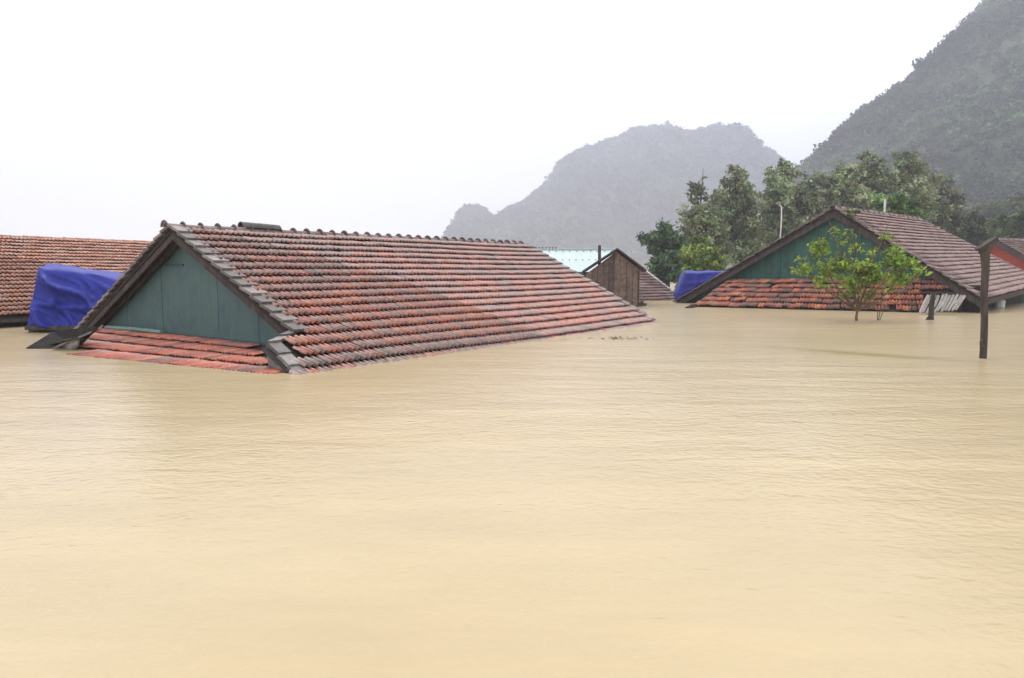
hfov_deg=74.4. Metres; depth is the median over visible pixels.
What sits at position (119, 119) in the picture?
sky
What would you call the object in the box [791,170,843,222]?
tree
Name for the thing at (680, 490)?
flood water
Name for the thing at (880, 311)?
bare stems
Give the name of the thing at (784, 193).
tree
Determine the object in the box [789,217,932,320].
sapling
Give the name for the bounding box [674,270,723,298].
tarpaulin
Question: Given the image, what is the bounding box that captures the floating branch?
[685,304,699,307]
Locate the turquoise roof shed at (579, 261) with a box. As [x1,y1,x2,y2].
[535,247,614,276]
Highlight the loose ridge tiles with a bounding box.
[237,222,280,229]
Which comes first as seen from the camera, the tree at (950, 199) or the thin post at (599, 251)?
the thin post at (599, 251)
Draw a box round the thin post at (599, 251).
[598,245,600,264]
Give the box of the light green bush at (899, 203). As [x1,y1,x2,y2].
[869,191,926,218]
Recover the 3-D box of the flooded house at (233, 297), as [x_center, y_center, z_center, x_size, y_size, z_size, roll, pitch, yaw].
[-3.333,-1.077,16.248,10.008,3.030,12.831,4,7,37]
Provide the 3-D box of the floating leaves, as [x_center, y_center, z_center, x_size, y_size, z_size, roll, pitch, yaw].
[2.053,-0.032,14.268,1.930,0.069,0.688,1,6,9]
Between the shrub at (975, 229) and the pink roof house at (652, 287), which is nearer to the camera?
the pink roof house at (652, 287)
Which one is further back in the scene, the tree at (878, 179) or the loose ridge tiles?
the tree at (878, 179)
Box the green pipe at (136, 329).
[104,325,162,333]
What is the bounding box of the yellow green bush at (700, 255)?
[677,233,728,272]
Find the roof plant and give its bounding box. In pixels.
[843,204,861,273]
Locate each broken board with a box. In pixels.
[49,337,77,344]
[51,329,99,348]
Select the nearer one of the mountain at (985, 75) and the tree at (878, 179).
the tree at (878, 179)
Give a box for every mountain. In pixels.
[449,128,778,270]
[721,3,1023,268]
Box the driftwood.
[639,301,646,305]
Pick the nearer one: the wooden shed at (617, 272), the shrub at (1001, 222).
the wooden shed at (617, 272)
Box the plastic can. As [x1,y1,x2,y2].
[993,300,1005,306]
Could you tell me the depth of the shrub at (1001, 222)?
64.32 m
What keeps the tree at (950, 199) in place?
on the flood water
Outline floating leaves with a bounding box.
[588,336,647,339]
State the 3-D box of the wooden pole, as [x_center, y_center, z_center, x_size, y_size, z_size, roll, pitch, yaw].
[7.634,-0.464,10.965,0.290,2.364,0.147,0,6,0]
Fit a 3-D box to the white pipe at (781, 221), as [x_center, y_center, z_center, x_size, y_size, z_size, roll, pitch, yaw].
[11.379,-3.580,28.787,0.168,4.259,0.056,0,6,0]
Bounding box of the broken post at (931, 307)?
[926,293,935,319]
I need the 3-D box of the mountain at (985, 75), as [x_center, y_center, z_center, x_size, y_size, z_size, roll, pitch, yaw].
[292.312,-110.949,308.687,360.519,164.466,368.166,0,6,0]
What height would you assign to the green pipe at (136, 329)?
0.106 m
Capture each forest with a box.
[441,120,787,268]
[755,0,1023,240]
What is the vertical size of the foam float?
0.239 m
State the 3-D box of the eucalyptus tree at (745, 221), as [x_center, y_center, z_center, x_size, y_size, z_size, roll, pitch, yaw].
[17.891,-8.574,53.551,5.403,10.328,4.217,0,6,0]
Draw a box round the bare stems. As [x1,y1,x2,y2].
[876,295,885,319]
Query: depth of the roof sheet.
12.65 m
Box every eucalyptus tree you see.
[675,175,738,267]
[714,163,771,263]
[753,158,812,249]
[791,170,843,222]
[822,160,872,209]
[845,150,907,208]
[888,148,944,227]
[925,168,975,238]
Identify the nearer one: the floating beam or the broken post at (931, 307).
the floating beam
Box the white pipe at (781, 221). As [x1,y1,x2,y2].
[779,205,781,237]
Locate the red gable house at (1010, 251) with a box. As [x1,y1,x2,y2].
[990,238,1023,270]
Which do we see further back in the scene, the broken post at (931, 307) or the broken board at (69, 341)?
the broken post at (931, 307)
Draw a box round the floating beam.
[24,326,75,331]
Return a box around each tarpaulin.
[27,263,122,327]
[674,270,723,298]
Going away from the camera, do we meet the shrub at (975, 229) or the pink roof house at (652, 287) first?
the pink roof house at (652, 287)
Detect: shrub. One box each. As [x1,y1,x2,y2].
[949,211,1001,247]
[979,213,1021,237]
[1005,209,1023,238]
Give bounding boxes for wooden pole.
[974,237,998,358]
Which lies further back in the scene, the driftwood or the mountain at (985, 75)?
the mountain at (985, 75)
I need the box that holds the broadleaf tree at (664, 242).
[635,217,690,290]
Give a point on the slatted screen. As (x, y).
(944, 303)
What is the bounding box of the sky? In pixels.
[0,0,981,240]
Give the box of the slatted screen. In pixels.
[918,292,965,312]
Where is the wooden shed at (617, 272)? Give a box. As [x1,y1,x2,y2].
[582,248,646,306]
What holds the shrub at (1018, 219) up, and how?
on the flood water
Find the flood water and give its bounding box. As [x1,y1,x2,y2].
[0,274,1023,677]
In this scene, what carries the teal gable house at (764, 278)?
on the flood water
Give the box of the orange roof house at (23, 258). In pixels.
[0,234,151,326]
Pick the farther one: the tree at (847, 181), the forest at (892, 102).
the forest at (892, 102)
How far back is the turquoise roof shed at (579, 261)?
33.13 m
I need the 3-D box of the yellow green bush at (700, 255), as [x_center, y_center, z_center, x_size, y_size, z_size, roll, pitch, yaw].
[11.161,-4.157,39.850,3.052,4.240,2.920,0,6,0]
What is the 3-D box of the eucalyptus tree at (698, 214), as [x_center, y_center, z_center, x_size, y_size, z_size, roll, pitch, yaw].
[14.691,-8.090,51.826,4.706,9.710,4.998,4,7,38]
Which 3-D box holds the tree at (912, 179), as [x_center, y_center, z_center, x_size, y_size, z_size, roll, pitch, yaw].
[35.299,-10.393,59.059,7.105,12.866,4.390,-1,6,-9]
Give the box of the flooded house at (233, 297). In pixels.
[60,220,659,374]
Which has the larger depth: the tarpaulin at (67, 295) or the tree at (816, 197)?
the tree at (816, 197)
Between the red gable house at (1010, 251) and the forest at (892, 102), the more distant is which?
the forest at (892, 102)
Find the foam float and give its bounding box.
[65,339,79,349]
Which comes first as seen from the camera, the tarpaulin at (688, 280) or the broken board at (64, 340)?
the broken board at (64, 340)
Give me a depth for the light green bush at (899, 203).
38.99 m
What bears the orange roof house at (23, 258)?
on the flood water
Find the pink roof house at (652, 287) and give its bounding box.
[626,254,675,301]
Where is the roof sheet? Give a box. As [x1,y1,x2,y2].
[26,327,97,348]
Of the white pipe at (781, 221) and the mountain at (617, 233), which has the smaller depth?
the white pipe at (781, 221)
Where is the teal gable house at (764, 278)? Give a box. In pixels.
[673,205,1023,312]
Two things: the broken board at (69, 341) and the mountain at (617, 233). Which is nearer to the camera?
the broken board at (69, 341)
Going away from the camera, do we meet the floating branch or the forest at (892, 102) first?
the floating branch

